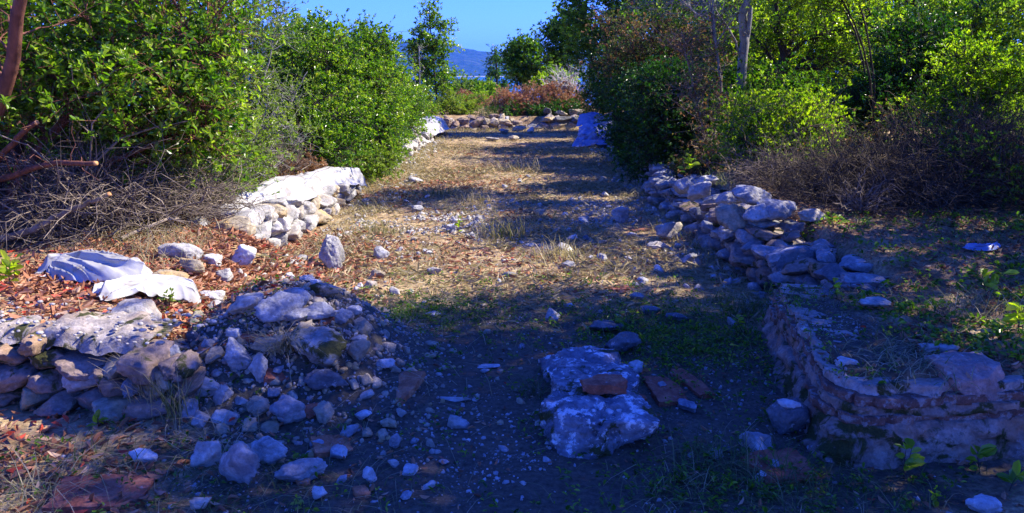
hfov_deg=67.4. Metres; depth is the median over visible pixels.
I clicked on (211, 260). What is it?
limestone rock
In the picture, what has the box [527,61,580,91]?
evergreen bush
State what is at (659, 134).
evergreen bush
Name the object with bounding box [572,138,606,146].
plastic sheet
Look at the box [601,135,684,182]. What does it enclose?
evergreen bush
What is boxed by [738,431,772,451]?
loose stone
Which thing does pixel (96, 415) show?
seedling
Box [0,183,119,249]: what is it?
sawn branch
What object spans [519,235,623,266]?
grass tuft
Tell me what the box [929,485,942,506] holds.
seedling
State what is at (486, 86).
evergreen bush
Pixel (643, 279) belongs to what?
loose stone
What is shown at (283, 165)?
dead twig tangle
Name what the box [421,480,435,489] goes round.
loose stone
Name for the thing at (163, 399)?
grass tuft
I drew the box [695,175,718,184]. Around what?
limestone rock
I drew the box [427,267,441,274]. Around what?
loose stone
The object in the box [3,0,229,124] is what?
evergreen tree
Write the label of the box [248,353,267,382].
limestone rock
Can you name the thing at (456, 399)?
limestone rock
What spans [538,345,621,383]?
threshold slab
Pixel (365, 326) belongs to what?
rubble stone
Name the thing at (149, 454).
limestone rock
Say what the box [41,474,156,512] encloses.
roof tile
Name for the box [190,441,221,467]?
limestone rock
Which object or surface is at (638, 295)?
limestone rock
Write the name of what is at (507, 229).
grass tuft
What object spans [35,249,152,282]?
plastic sheet
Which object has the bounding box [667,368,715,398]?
tile fragment
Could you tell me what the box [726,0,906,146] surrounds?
evergreen tree
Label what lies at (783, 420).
limestone rock
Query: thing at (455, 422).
loose stone
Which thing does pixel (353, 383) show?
rubble stone
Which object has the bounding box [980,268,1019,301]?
seedling
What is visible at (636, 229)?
tile fragment
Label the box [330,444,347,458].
loose stone
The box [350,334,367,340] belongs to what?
rubble stone
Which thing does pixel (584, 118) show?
plastic sheet
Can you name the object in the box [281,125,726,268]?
end grass
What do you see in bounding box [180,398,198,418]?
rubble stone
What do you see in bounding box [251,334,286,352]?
limestone rock
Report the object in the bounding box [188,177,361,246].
dry stone wall
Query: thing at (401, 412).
loose stone
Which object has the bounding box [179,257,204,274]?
limestone rock
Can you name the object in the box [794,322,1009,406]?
grass tuft
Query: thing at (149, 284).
plastic sheet
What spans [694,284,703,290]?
loose stone
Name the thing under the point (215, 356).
rubble stone
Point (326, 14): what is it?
evergreen bush
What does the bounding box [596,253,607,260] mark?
loose stone
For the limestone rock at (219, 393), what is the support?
on the ground at (552, 484)
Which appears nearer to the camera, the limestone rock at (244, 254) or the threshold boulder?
the threshold boulder
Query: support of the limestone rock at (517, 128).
on the ground at (552, 484)
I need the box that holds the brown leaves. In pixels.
[302,142,683,296]
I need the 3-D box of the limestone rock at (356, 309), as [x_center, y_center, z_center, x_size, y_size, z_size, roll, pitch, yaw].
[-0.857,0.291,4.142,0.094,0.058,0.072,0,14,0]
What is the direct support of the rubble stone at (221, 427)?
on the ground at (552, 484)
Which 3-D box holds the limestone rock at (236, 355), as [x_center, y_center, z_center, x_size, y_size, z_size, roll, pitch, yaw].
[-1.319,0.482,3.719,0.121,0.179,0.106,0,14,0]
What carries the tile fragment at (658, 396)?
on the ground at (552, 484)
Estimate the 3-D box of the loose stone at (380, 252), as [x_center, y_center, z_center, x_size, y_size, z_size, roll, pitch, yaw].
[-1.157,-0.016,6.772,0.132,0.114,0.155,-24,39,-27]
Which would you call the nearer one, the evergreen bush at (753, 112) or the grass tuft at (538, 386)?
the grass tuft at (538, 386)
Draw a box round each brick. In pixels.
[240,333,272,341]
[580,373,627,394]
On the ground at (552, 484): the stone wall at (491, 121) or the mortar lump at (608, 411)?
the stone wall at (491, 121)
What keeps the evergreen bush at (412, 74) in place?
on the ground at (552, 484)
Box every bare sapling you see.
[404,42,427,88]
[657,0,760,122]
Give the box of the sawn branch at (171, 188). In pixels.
[144,182,193,224]
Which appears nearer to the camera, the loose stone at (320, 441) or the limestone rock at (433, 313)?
the loose stone at (320, 441)
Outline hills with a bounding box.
[244,36,853,76]
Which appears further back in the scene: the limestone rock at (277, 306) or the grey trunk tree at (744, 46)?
the grey trunk tree at (744, 46)
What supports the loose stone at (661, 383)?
on the ground at (552, 484)
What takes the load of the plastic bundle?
on the ground at (552, 484)
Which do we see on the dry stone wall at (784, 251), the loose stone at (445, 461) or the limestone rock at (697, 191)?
the limestone rock at (697, 191)
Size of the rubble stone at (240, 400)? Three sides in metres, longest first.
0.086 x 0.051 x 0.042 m
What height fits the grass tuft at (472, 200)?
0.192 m
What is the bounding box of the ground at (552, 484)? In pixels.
[0,106,1023,512]
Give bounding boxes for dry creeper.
[636,0,752,169]
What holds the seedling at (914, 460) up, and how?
on the ground at (552, 484)
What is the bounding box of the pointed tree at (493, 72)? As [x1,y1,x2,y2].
[480,43,513,90]
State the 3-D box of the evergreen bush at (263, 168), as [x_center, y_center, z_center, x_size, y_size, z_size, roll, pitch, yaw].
[-2.757,-1.042,7.293,1.246,1.267,1.961,0,14,0]
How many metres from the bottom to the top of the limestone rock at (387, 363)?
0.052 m
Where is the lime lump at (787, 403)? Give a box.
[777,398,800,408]
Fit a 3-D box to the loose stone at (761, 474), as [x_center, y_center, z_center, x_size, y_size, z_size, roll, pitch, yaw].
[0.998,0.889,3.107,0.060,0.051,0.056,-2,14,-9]
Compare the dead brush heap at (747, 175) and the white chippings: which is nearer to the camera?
the white chippings
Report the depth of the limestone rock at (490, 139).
18.00 m
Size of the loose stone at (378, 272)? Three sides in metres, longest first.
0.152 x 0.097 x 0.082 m
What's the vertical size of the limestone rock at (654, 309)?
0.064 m
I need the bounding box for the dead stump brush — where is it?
[819,160,909,214]
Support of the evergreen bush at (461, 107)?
on the ground at (552, 484)
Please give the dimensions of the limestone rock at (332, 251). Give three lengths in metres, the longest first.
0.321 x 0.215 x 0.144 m
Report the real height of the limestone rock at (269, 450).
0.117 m
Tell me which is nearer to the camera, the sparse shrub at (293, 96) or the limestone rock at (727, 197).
the limestone rock at (727, 197)
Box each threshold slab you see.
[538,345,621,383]
[549,361,639,393]
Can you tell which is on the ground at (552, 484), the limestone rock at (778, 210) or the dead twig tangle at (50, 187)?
the dead twig tangle at (50, 187)
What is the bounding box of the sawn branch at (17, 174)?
[0,121,97,202]
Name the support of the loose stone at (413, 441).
on the ground at (552, 484)
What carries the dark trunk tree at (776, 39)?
on the ground at (552, 484)
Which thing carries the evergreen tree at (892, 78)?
on the ground at (552, 484)
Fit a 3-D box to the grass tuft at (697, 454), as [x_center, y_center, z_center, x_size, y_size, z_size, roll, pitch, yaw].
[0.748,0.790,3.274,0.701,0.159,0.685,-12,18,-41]
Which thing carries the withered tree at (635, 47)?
on the ground at (552, 484)
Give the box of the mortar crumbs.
[44,281,481,451]
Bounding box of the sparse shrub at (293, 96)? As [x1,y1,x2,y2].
[217,0,331,186]
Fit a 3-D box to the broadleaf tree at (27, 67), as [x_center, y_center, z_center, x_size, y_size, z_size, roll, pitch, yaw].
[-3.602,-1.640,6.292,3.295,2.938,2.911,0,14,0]
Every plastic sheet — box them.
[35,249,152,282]
[87,272,201,302]
[233,172,324,204]
[312,166,367,186]
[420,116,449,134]
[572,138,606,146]
[576,112,601,126]
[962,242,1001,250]
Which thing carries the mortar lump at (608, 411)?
on the threshold boulder
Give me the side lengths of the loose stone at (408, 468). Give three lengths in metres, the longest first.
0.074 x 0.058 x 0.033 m
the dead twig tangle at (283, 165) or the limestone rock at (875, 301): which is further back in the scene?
the dead twig tangle at (283, 165)
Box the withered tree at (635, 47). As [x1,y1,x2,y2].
[578,0,727,97]
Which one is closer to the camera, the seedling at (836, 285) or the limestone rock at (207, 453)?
the limestone rock at (207, 453)
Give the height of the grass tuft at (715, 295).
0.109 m
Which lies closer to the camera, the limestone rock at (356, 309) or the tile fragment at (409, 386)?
the tile fragment at (409, 386)
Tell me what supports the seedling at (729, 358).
on the ground at (552, 484)
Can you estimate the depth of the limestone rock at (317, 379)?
3.63 m
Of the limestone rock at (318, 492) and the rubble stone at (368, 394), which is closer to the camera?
the limestone rock at (318, 492)
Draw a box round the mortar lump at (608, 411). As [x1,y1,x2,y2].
[597,408,621,416]
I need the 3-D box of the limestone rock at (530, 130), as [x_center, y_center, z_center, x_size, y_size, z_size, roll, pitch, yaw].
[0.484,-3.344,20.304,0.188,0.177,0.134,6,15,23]
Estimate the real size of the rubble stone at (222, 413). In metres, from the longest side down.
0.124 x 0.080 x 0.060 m
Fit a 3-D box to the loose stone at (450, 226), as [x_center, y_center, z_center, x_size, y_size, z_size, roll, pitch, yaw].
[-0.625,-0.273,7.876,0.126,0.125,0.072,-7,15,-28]
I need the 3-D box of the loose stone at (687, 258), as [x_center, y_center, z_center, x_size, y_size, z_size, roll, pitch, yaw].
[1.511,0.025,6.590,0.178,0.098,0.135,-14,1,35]
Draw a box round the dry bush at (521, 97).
[474,75,591,115]
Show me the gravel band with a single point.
(468, 217)
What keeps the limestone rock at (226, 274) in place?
on the ground at (552, 484)
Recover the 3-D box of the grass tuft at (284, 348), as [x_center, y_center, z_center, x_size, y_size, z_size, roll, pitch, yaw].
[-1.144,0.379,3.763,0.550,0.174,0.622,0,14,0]
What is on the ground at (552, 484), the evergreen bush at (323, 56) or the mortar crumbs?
the evergreen bush at (323, 56)
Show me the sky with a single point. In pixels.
(481, 23)
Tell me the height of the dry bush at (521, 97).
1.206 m
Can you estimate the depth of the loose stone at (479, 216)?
8.43 m
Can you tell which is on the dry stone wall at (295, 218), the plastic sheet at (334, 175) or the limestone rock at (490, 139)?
the plastic sheet at (334, 175)
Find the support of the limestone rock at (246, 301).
on the ground at (552, 484)
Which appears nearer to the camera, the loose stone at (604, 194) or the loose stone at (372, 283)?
the loose stone at (372, 283)
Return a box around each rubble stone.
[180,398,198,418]
[185,331,198,342]
[187,318,197,327]
[190,310,204,321]
[191,410,209,427]
[196,377,219,396]
[201,338,215,347]
[204,346,224,363]
[206,315,222,324]
[207,299,220,310]
[210,409,239,424]
[214,422,229,435]
[226,327,241,338]
[235,395,247,404]
[242,417,257,431]
[246,395,269,414]
[273,365,283,373]
[287,390,297,399]
[340,424,358,436]
[348,378,358,389]
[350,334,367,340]
[353,317,372,334]
[359,373,372,385]
[360,389,373,399]
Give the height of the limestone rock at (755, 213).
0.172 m
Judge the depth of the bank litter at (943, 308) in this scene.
5.06 m
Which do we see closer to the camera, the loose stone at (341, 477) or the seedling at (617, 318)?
the loose stone at (341, 477)
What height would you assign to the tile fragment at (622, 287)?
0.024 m
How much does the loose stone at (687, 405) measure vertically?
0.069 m
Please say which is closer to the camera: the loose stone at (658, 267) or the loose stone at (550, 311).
the loose stone at (550, 311)
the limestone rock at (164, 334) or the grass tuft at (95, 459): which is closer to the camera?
the grass tuft at (95, 459)
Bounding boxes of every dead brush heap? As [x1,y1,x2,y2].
[694,112,850,191]
[741,107,1022,223]
[844,63,1023,213]
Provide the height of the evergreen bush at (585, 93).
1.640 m
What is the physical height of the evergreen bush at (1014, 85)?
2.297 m
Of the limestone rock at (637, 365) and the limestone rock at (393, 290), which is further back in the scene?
the limestone rock at (393, 290)
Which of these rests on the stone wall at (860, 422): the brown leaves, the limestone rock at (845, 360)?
the limestone rock at (845, 360)
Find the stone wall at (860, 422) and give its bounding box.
[758,283,1023,469]
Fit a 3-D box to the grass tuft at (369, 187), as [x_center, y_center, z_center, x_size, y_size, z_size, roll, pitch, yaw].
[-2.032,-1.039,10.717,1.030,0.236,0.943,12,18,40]
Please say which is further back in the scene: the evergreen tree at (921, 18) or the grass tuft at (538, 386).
the evergreen tree at (921, 18)
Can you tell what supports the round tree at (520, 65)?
on the ground at (552, 484)
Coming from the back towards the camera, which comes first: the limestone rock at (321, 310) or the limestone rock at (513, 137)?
the limestone rock at (513, 137)
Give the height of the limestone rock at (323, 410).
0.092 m
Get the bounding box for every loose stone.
[309,439,323,447]
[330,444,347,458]
[336,474,346,483]
[364,280,377,287]
[369,269,385,277]
[373,246,389,258]
[396,408,406,416]
[400,490,411,499]
[402,463,418,475]
[410,437,418,443]
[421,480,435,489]
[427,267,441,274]
[439,459,448,464]
[446,223,455,231]
[447,415,469,428]
[475,215,485,220]
[533,209,546,215]
[545,308,559,321]
[558,242,572,251]
[561,260,574,267]
[578,216,587,223]
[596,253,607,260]
[597,240,606,244]
[598,176,607,181]
[601,191,608,196]
[636,277,648,283]
[654,264,663,273]
[658,381,665,386]
[677,398,696,412]
[679,253,697,263]
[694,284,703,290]
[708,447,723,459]
[727,317,736,326]
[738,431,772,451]
[755,472,765,481]
[772,459,778,466]
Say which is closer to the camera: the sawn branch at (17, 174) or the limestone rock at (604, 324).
the limestone rock at (604, 324)
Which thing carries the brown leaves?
on the ground at (552, 484)
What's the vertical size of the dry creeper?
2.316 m
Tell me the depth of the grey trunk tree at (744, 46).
10.40 m
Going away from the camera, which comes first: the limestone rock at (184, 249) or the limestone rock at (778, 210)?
the limestone rock at (184, 249)
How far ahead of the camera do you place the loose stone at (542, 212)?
8.69 m
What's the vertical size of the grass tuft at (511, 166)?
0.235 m
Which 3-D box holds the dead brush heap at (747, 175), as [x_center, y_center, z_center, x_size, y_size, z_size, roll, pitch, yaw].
[2.720,-0.950,8.099,1.875,1.103,1.663,11,17,39]
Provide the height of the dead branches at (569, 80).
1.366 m
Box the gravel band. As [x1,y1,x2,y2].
[339,193,702,263]
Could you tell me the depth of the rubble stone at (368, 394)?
3.68 m
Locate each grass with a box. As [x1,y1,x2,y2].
[0,277,1022,512]
[3,215,249,274]
[236,131,772,312]
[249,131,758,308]
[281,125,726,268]
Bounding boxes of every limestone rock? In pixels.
[106,298,161,318]
[128,448,157,463]
[152,269,189,278]
[155,331,168,338]
[158,242,203,259]
[170,344,180,355]
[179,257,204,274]
[189,497,211,509]
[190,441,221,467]
[200,290,224,300]
[203,253,222,266]
[213,384,233,404]
[215,268,233,281]
[219,441,260,484]
[224,337,251,370]
[226,292,263,314]
[231,244,256,267]
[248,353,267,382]
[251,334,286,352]
[251,436,287,464]
[254,291,304,322]
[269,394,305,424]
[274,457,327,481]
[283,287,310,305]
[284,308,309,321]
[285,272,294,278]
[290,326,347,367]
[299,275,314,281]
[303,369,348,389]
[306,301,336,319]
[309,282,341,298]
[310,279,322,283]
[311,486,327,499]
[313,400,333,423]
[319,234,344,268]
[333,308,352,323]
[347,305,361,314]
[347,338,370,360]
[354,409,371,419]
[362,428,372,437]
[362,466,376,482]
[376,358,395,367]
[378,428,387,439]
[379,417,396,427]
[388,459,398,467]
[389,286,399,294]
[389,433,400,447]
[408,177,422,182]
[410,205,423,211]
[426,311,440,316]
[440,396,470,401]
[477,364,499,368]
[486,137,498,140]
[499,128,508,133]
[502,271,516,276]
[508,135,518,139]
[512,126,525,131]
[527,127,533,132]
[589,319,624,331]
[604,331,641,352]
[611,207,629,222]
[627,360,642,373]
[630,292,644,299]
[639,305,661,314]
[647,241,669,249]
[655,222,682,238]
[665,312,687,322]
[672,177,693,193]
[686,181,711,200]
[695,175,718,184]
[714,191,739,204]
[714,203,747,231]
[731,185,771,205]
[742,203,769,222]
[748,220,780,227]
[756,198,795,220]
[766,397,810,434]
[798,208,824,221]
[834,356,857,366]
[858,296,891,306]
[917,343,959,353]
[965,493,1002,512]
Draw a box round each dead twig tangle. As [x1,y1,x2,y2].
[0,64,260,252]
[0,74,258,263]
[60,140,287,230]
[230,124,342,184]
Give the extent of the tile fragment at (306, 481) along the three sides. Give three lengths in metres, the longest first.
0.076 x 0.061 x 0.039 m
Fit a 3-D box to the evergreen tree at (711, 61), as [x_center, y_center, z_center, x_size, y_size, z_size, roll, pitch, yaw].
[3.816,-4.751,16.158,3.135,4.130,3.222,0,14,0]
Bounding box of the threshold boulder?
[538,386,659,459]
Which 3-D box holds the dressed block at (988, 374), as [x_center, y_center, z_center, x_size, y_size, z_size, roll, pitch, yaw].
[1.980,0.534,3.362,0.285,0.196,0.252,-4,16,-5]
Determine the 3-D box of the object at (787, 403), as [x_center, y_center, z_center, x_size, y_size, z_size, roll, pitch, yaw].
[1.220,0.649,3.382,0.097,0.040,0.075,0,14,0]
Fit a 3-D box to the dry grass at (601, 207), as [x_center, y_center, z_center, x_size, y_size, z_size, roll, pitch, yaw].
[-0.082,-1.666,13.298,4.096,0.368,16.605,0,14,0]
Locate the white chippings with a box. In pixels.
[61,298,920,512]
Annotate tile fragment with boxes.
[295,478,310,485]
[304,402,318,418]
[310,434,352,458]
[352,485,370,498]
[358,194,382,198]
[396,371,425,406]
[448,266,465,270]
[611,285,634,290]
[628,227,654,231]
[642,376,687,406]
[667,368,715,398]
[739,448,822,485]
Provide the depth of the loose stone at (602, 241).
7.28 m
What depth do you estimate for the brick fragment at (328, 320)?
3.93 m
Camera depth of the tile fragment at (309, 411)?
3.54 m
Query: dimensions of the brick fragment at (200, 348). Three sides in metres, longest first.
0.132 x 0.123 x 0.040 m
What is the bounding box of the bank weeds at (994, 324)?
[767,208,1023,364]
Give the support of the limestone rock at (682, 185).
on the dry stone wall at (784, 251)
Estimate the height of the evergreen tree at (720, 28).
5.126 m
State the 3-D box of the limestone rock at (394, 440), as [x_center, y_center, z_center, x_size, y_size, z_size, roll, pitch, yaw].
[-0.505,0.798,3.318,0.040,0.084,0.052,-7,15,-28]
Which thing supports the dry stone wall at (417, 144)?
on the ground at (552, 484)
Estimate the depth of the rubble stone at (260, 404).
3.53 m
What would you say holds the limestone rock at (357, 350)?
on the ground at (552, 484)
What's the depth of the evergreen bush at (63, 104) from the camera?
7.42 m
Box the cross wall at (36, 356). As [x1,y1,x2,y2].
[0,300,223,422]
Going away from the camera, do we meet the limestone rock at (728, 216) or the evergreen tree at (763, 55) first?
the limestone rock at (728, 216)
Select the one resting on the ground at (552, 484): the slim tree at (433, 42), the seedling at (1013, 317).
the slim tree at (433, 42)
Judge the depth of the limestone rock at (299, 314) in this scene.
3.87 m
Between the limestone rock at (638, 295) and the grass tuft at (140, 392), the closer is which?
the grass tuft at (140, 392)
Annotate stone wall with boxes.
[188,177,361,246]
[374,127,440,175]
[443,113,510,130]
[504,116,541,129]
[540,108,584,128]
[594,112,676,176]
[636,159,892,295]
[758,283,1023,469]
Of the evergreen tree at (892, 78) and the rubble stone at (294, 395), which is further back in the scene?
the evergreen tree at (892, 78)
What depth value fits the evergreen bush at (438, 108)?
21.88 m
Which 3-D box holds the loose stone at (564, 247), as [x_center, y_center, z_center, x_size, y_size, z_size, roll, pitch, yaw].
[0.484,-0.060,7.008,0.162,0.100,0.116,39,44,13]
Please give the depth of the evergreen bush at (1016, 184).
6.71 m
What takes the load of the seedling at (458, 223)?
on the ground at (552, 484)
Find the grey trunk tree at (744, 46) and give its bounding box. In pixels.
[601,0,752,93]
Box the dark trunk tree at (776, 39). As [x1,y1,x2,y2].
[707,0,930,96]
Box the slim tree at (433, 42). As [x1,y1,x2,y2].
[400,0,465,103]
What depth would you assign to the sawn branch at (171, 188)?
6.29 m
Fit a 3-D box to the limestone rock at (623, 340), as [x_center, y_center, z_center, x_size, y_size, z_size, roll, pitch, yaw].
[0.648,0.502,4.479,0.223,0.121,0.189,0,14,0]
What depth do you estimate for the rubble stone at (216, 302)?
4.65 m
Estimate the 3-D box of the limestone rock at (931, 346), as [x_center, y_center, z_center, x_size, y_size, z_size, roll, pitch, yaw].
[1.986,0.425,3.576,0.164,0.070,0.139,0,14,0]
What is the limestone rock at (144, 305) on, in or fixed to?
on the ground at (552, 484)
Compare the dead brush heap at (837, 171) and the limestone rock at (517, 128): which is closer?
the dead brush heap at (837, 171)
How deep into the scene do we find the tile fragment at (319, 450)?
3.34 m
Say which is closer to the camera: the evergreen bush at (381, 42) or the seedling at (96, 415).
the seedling at (96, 415)
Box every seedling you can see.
[0,249,24,281]
[86,409,108,427]
[160,287,175,307]
[290,494,304,510]
[454,215,462,230]
[609,311,624,322]
[677,153,699,177]
[725,343,739,372]
[732,314,746,331]
[832,277,844,297]
[894,438,924,478]
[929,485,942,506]
[965,443,996,472]
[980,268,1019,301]
[995,460,1023,490]
[1001,302,1023,330]
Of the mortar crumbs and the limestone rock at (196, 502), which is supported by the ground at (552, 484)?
the limestone rock at (196, 502)
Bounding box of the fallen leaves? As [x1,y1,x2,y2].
[0,132,1023,512]
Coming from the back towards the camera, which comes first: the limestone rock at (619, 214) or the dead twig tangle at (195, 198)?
the limestone rock at (619, 214)
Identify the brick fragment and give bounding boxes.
[197,337,212,351]
[264,368,288,383]
[318,316,334,325]
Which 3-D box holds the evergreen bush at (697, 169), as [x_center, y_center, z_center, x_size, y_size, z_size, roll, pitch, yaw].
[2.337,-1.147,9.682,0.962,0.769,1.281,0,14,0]
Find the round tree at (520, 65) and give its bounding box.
[493,28,562,95]
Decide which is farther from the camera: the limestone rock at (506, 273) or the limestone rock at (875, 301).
the limestone rock at (506, 273)
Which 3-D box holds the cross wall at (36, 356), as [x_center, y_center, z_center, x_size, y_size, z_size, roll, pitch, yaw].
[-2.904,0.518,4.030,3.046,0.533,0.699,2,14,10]
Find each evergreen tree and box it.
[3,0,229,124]
[142,0,325,166]
[526,1,602,83]
[548,0,656,112]
[620,0,736,104]
[653,0,777,85]
[657,0,886,110]
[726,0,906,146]
[761,0,1023,71]
[810,0,1023,139]
[973,0,986,7]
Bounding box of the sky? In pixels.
[30,0,1022,58]
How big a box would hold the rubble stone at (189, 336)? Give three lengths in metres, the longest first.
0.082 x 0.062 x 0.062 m
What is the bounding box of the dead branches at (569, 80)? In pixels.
[539,61,588,94]
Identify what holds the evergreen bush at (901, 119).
on the ground at (552, 484)
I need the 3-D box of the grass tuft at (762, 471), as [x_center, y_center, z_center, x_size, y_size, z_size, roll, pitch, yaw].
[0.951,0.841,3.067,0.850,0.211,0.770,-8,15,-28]
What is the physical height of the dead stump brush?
0.488 m
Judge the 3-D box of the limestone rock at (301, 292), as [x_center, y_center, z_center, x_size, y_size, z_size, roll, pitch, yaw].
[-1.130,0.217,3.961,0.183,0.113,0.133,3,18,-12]
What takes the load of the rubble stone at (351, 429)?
on the ground at (552, 484)
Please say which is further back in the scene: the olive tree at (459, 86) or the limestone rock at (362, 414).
the olive tree at (459, 86)
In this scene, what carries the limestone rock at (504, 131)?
on the ground at (552, 484)
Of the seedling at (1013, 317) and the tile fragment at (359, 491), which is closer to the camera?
the tile fragment at (359, 491)
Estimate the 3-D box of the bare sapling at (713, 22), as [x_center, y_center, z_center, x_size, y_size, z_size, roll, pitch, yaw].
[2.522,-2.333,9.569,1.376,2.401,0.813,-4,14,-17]
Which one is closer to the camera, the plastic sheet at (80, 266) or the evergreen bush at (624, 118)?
the plastic sheet at (80, 266)
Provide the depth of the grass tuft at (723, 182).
7.68 m
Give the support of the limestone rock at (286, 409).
on the ground at (552, 484)
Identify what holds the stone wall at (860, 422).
on the ground at (552, 484)
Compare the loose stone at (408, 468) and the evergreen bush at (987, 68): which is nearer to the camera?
the loose stone at (408, 468)
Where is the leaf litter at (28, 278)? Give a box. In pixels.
[0,200,419,512]
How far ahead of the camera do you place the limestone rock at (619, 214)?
8.36 m
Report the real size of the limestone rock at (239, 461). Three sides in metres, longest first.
0.229 x 0.174 x 0.072 m
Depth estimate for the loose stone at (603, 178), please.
11.44 m
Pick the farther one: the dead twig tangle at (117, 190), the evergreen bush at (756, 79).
the evergreen bush at (756, 79)
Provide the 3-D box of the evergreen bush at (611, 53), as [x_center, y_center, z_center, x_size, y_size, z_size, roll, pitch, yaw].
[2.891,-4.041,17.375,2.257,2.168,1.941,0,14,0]
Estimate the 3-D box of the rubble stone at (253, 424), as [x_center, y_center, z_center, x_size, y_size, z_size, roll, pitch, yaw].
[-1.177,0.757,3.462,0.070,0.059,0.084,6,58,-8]
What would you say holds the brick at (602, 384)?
on the threshold boulder
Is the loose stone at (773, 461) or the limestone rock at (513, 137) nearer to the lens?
the loose stone at (773, 461)
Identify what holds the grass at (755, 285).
on the ground at (552, 484)
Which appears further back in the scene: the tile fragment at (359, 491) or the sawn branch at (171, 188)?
the sawn branch at (171, 188)
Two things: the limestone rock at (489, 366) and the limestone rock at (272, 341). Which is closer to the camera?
the limestone rock at (272, 341)
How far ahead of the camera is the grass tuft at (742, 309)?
5.16 m
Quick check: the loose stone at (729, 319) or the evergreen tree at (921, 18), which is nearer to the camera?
the loose stone at (729, 319)
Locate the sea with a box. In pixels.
[129,77,919,105]
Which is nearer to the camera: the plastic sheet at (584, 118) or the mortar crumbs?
the mortar crumbs
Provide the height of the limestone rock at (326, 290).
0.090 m
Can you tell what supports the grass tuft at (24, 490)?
on the ground at (552, 484)
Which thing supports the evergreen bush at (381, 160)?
on the ground at (552, 484)
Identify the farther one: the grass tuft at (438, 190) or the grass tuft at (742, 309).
the grass tuft at (438, 190)
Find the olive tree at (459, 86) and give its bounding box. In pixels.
[429,70,484,96]
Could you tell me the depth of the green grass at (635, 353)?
3.21 m
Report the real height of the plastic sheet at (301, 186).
0.301 m
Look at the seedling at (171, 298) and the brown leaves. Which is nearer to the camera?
the seedling at (171, 298)
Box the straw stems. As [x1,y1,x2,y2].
[0,274,893,512]
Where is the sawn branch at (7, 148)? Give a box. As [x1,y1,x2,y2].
[0,120,41,181]
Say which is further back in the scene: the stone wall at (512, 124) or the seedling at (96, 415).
the stone wall at (512, 124)
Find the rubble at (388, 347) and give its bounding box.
[29,278,525,462]
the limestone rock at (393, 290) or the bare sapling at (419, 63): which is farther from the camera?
the bare sapling at (419, 63)
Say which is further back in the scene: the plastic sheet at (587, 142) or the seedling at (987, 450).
the plastic sheet at (587, 142)
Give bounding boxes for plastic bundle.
[577,122,607,146]
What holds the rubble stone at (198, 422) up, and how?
on the ground at (552, 484)
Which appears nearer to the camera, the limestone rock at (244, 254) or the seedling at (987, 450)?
the seedling at (987, 450)
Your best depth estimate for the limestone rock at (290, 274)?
5.77 m
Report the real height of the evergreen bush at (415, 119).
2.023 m
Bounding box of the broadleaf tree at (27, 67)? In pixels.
[0,0,285,233]
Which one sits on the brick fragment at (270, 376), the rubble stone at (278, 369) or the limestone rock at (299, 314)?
the rubble stone at (278, 369)
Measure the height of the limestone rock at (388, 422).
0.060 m
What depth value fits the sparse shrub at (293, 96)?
8.86 m
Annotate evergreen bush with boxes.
[0,85,217,208]
[134,78,299,214]
[249,4,374,123]
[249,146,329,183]
[256,4,392,170]
[324,9,416,177]
[332,133,414,183]
[344,26,435,127]
[361,54,440,150]
[402,71,453,117]
[431,80,489,114]
[455,88,496,109]
[458,74,502,107]
[482,94,584,119]
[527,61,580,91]
[570,51,715,153]
[575,68,621,117]
[590,28,655,80]
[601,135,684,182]
[612,46,733,168]
[658,137,730,178]
[696,51,895,156]
[703,74,861,174]
[798,95,955,166]
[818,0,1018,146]
[875,19,1023,143]
[903,106,1023,210]
[1000,54,1023,123]
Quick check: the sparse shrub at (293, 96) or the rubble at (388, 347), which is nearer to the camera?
the rubble at (388, 347)
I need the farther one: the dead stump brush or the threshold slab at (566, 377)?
the dead stump brush
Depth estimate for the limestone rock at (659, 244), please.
7.09 m
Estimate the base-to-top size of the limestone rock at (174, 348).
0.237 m
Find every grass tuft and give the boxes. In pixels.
[0,405,197,512]
[0,431,129,512]
[88,341,187,402]
[103,401,293,485]
[114,356,230,428]
[220,319,326,363]
[359,174,409,193]
[362,217,417,235]
[404,181,466,200]
[451,190,497,206]
[464,207,562,244]
[467,104,498,116]
[476,155,542,172]
[483,365,551,403]
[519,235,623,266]
[614,445,757,512]
[616,416,760,492]
[679,276,770,322]
[685,421,837,512]
[687,167,753,186]
[702,288,735,305]
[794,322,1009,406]
[924,276,1023,319]
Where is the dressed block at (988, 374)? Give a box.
[924,351,1005,400]
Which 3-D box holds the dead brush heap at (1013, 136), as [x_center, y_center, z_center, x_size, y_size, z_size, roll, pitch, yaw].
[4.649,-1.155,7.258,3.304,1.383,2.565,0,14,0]
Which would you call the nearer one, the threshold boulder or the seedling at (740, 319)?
the threshold boulder
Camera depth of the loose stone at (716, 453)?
3.27 m
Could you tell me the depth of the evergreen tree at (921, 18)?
17.80 m
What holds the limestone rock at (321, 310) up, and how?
on the ground at (552, 484)
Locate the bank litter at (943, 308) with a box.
[741,204,1023,372]
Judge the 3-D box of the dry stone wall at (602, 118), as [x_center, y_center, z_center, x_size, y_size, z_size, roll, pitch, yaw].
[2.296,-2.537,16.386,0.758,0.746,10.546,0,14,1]

